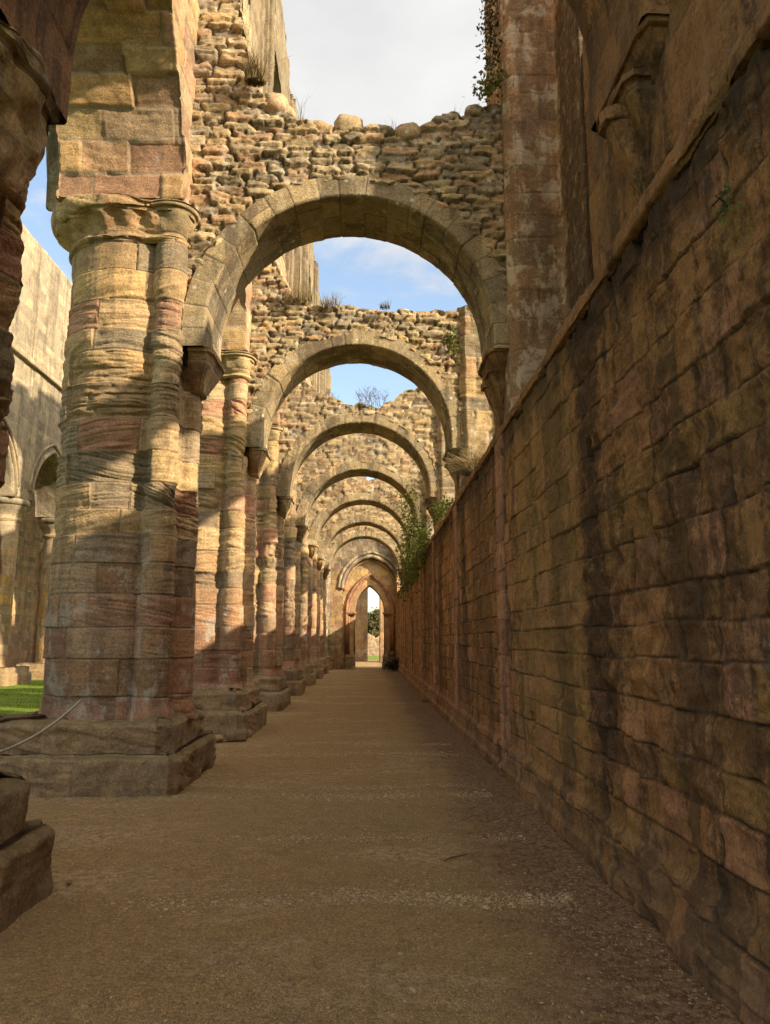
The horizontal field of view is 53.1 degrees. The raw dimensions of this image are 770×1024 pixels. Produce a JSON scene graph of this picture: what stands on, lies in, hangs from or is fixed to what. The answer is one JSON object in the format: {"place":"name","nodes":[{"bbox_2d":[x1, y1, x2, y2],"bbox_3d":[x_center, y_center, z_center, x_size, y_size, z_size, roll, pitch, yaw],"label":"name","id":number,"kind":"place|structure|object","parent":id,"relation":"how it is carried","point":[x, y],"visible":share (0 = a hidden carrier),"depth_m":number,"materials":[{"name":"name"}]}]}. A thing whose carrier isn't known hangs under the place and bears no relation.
{"place":"outdoors","nodes":[
{"label":"outdoors","id":0,"kind":"place"},
{"bbox_2d":[0,679,43,714],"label":"lawn","id":1,"kind":"structure","parent":0,"point":[9,698],"depth_m":21.12,"materials":[{"name":"green plant"}]},
{"bbox_2d":[8,494,43,665],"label":"aisle wall","id":2,"kind":"structure","parent":0,"point":[26,598],"depth_m":41.15,"materials":[{"name":"stone"}]},
{"bbox_2d":[20,0,486,613],"label":"sky","id":3,"kind":"structure","parent":0,"point":[374,61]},
{"bbox_2d":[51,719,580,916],"bbox_3d":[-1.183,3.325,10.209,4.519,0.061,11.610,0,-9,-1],"label":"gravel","id":4,"kind":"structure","parent":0,"point":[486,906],"depth_m":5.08,"materials":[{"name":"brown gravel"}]},
{"bbox_2d":[355,660,381,666],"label":"path","id":5,"kind":"structure","parent":0,"point":[372,663],"depth_m":54.18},
{"bbox_2d":[0,666,742,1023],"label":"path","id":6,"kind":"structure","parent":0,"point":[394,690],"depth_m":4.71,"materials":[{"name":"brown gravel"}]},
{"bbox_2d":[214,734,224,742],"bbox_3d":[-2.723,3.631,12.367,0.288,0.124,0.209,-3,-10,16],"label":"fallen stone","id":7,"kind":"object","parent":6,"relation":"on","point":[220,738],"visible":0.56,"depth_m":12.28,"materials":[{"name":"beige stone"}]},
{"bbox_2d":[225,729,247,741],"bbox_3d":[-2.405,3.624,12.478,0.370,0.213,0.248,3,-10,-18],"label":"fallen stone","id":8,"kind":"object","parent":6,"relation":"on","point":[236,735],"visible":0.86,"depth_m":12.38,"materials":[{"name":"brown stone"}]},
{"bbox_2d":[444,854,466,860],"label":"twig","id":9,"kind":"object","parent":6,"relation":"on","point":[454,857],"visible":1,"depth_m":5.68,"materials":[{"name":"brown wood"}]},
{"bbox_2d":[556,903,565,908],"bbox_3d":[1.062,2.380,4.646,0.057,0.033,0.047,0,-9,-1],"label":"pebble","id":10,"kind":"object","parent":6,"relation":"on","point":[560,906],"visible":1,"depth_m":4.63,"materials":[{"name":"stone"}]},
{"bbox_2d":[368,633,378,655],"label":"wall","id":11,"kind":"structure","parent":0,"point":[373,645],"depth_m":74.39,"materials":[{"name":"beige stone"}]},
{"bbox_2d":[368,656,378,658],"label":"lawn","id":12,"kind":"structure","parent":0,"point":[373,657],"depth_m":68.38,"materials":[{"name":"green plant"}]},
{"label":"ground","id":13,"kind":"structure","parent":0,"visible":0},
{"bbox_2d":[0,496,31,685],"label":"arcade pier","id":14,"kind":"structure","parent":13,"relation":"on","point":[13,510],"depth_m":28.20,"materials":[{"name":"stone"}]},
{"bbox_2d":[0,224,72,518],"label":"wall","id":15,"kind":"structure","parent":14,"relation":"on","point":[38,330],"depth_m":30.24,"materials":[{"name":"stone"}]},
{"bbox_2d":[0,8,54,932],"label":"nave pier","id":16,"kind":"structure","parent":13,"relation":"on","point":[26,879],"depth_m":4.86,"materials":[{"name":"stone"}]},
{"bbox_2d":[0,699,81,752],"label":"rope","id":17,"kind":"object","parent":16,"relation":"hanging from","point":[44,729],"visible":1,"depth_m":7.40,"materials":[{"name":"grey fabric"}]},
{"bbox_2d":[16,517,55,679],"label":"arcade pier","id":18,"kind":"structure","parent":13,"relation":"on","point":[47,528],"depth_m":32.81,"materials":[{"name":"stone"}]},
{"bbox_2d":[0,193,215,797],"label":"nave pier","id":19,"kind":"structure","parent":13,"relation":"on","point":[119,635],"depth_m":8.89,"materials":[{"name":"stone"}]},
{"bbox_2d":[193,350,266,738],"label":"nave pier","id":20,"kind":"structure","parent":13,"relation":"on","point":[226,691],"depth_m":13.80,"materials":[{"name":"stone"}]},
{"bbox_2d":[46,0,330,425],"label":"nave wall","id":21,"kind":"structure","parent":20,"relation":"on","point":[125,129],"depth_m":9.34,"materials":[{"name":"stone"}]},
{"bbox_2d":[252,425,290,711],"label":"nave pier","id":22,"kind":"structure","parent":13,"relation":"on","point":[269,678],"depth_m":18.68,"materials":[{"name":"stone"}]},
{"bbox_2d":[282,470,306,695],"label":"nave pier","id":23,"kind":"structure","parent":13,"relation":"on","point":[292,671],"depth_m":23.57,"materials":[{"name":"stone"}]},
{"bbox_2d":[299,516,315,685],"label":"nave pier","id":24,"kind":"structure","parent":13,"relation":"on","point":[305,639],"depth_m":28.43,"materials":[{"name":"stone"}]},
{"bbox_2d":[311,552,323,678],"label":"nave pier","id":25,"kind":"structure","parent":13,"relation":"on","point":[315,640],"depth_m":33.33,"materials":[{"name":"stone"}]},
{"bbox_2d":[319,566,328,673],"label":"nave pier","id":26,"kind":"structure","parent":13,"relation":"on","point":[322,634],"depth_m":38.31,"materials":[{"name":"stone"}]},
{"bbox_2d":[325,564,332,670],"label":"nave pier","id":27,"kind":"structure","parent":13,"relation":"on","point":[328,614],"depth_m":42.88,"materials":[{"name":"stone"}]},
{"bbox_2d":[355,589,367,660],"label":"ruined wall","id":28,"kind":"structure","parent":13,"relation":"on","point":[361,633],"depth_m":60.29,"materials":[{"name":"stone"}]},
{"bbox_2d":[329,539,400,668],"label":"end wall","id":29,"kind":"structure","parent":13,"relation":"on","point":[359,567],"depth_m":44.50,"materials":[{"name":"stone"}]},
{"bbox_2d":[368,607,378,637],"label":"tree","id":30,"kind":"object","parent":13,"relation":"on","point":[373,622],"visible":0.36,"depth_m":89.95,"materials":[{"name":"green plant"}]},
{"bbox_2d":[379,597,383,661],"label":"ruined wall","id":31,"kind":"structure","parent":13,"relation":"on","point":[381,632],"depth_m":57.42,"materials":[{"name":"stone"}]},
{"bbox_2d":[381,653,399,670],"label":"dark shrub","id":32,"kind":"object","parent":13,"relation":"on","point":[392,664],"visible":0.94,"depth_m":40.67,"materials":[{"name":"black plant"}]},
{"bbox_2d":[396,0,769,1023],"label":"aisle wall","id":33,"kind":"structure","parent":13,"relation":"on","point":[582,642],"depth_m":4.84,"materials":[{"name":"stone"}]},
{"bbox_2d":[0,0,669,202],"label":"transverse arch","id":34,"kind":"structure","parent":33,"relation":"attached to","point":[624,48],"depth_m":4.76,"materials":[{"name":"stone"}]},
{"bbox_2d":[181,0,508,427],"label":"transverse arch","id":35,"kind":"structure","parent":33,"relation":"attached to","point":[273,179],"depth_m":9.81,"materials":[{"name":"stone"}]},
{"bbox_2d":[231,36,293,87],"bbox_3d":[-1.590,-5.651,9.705,0.735,0.429,0.759,7,-12,-38],"label":"grass tuft","id":36,"kind":"object","parent":35,"relation":"on","point":[255,76],"visible":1,"depth_m":9.69,"materials":[{"name":"brown plant"}]},
{"bbox_2d":[293,89,308,123],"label":"grass tuft","id":37,"kind":"object","parent":35,"relation":"on","point":[301,110],"visible":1,"depth_m":9.82,"materials":[{"name":"brown plant"}]},
{"bbox_2d":[245,258,463,487],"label":"transverse arch","id":38,"kind":"structure","parent":33,"relation":"attached to","point":[293,345],"depth_m":14.64,"materials":[{"name":"stone"}]},
{"bbox_2d":[282,280,316,304],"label":"grass tuft","id":39,"kind":"object","parent":38,"relation":"on","point":[302,295],"visible":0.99,"depth_m":14.60,"materials":[{"name":"brown plant"}]},
{"bbox_2d":[319,291,342,307],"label":"grass tuft","id":40,"kind":"object","parent":38,"relation":"on","point":[327,303],"visible":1,"depth_m":14.59,"materials":[{"name":"brown plant"}]},
{"bbox_2d":[380,300,391,309],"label":"grass tuft","id":41,"kind":"object","parent":38,"relation":"on","point":[386,306],"visible":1,"depth_m":14.55,"materials":[{"name":"green plant"}]},
{"bbox_2d":[443,325,458,361],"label":"ivy","id":42,"kind":"object","parent":38,"relation":"attached to","point":[453,348],"visible":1,"depth_m":14.56,"materials":[{"name":"green plant"}]},
{"bbox_2d":[276,378,438,525],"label":"transverse arch","id":43,"kind":"structure","parent":33,"relation":"attached to","point":[311,421],"depth_m":19.49,"materials":[{"name":"stone"}]},
{"bbox_2d":[357,385,387,407],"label":"dead stalks","id":44,"kind":"object","parent":43,"relation":"on","point":[379,398],"visible":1,"depth_m":19.54,"materials":[{"name":"brown plant"}]},
{"bbox_2d":[295,433,424,542],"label":"transverse arch","id":45,"kind":"structure","parent":33,"relation":"attached to","point":[325,466],"depth_m":24.36,"materials":[{"name":"stone"}]},
{"bbox_2d":[308,477,413,558],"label":"transverse arch","id":46,"kind":"structure","parent":33,"relation":"attached to","point":[331,500],"depth_m":29.22,"materials":[{"name":"stone"}]},
{"bbox_2d":[316,505,406,570],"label":"transverse arch","id":47,"kind":"structure","parent":33,"relation":"attached to","point":[337,523],"depth_m":34.07,"materials":[{"name":"stone"}]},
{"bbox_2d":[324,526,402,578],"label":"transverse arch","id":48,"kind":"structure","parent":33,"relation":"attached to","point":[346,536],"depth_m":38.94,"materials":[{"name":"stone"}]},
{"bbox_2d":[392,494,412,549],"bbox_3d":[0.712,0.374,28.782,0.882,3.401,1.070,0,-9,-1],"label":"ivy","id":49,"kind":"object","parent":33,"relation":"attached to","point":[404,514],"visible":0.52,"depth_m":28.79,"materials":[{"name":"green plant"}]},
{"bbox_2d":[394,523,420,607],"bbox_3d":[0.842,1.874,26.917,1.163,2.665,7.970,0,-9,-1],"label":"ivy","id":50,"kind":"object","parent":33,"relation":"attached to","point":[406,578],"visible":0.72,"depth_m":26.07,"materials":[{"name":"green plant"}]},
{"bbox_2d":[403,480,432,580],"bbox_3d":[1.057,0.383,22.752,0.992,3.474,5.619,0,-9,-1],"label":"ivy","id":51,"kind":"object","parent":33,"relation":"attached to","point":[420,539],"visible":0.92,"depth_m":22.31,"materials":[{"name":"green plant"}]},
{"bbox_2d":[429,492,454,528],"bbox_3d":[1.460,0.033,18.398,0.864,0.799,2.711,-1,-9,7],"label":"ivy","id":52,"kind":"object","parent":33,"relation":"on","point":[444,506],"visible":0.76,"depth_m":18.01,"materials":[{"name":"green plant"}]},
{"bbox_2d":[433,445,482,480],"bbox_3d":[1.436,-0.869,13.491,1.177,0.571,1.095,0,-9,-1],"label":"dry shrub","id":53,"kind":"object","parent":33,"relation":"on","point":[468,469],"visible":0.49,"depth_m":13.40,"materials":[{"name":"brown plant"}]},
{"bbox_2d":[462,54,514,111],"bbox_3d":[1.333,-5.488,9.883,0.623,0.638,0.460,2,-10,-10],"label":"ivy","id":54,"kind":"object","parent":33,"relation":"attached to","point":[489,88],"visible":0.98,"depth_m":9.85,"materials":[{"name":"green plant"}]},
{"bbox_2d":[475,0,503,103],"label":"ivy","id":55,"kind":"object","parent":33,"relation":"attached to","point":[488,22],"visible":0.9,"depth_m":10.12,"materials":[{"name":"green plant"}]},
{"bbox_2d":[711,178,740,224],"bbox_3d":[1.547,-1.409,3.511,0.110,0.184,0.171,0,-9,-1],"label":"ivy","id":56,"kind":"object","parent":33,"relation":"attached to","point":[727,187],"visible":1,"depth_m":3.50,"materials":[{"name":"green plant"}]}
]}

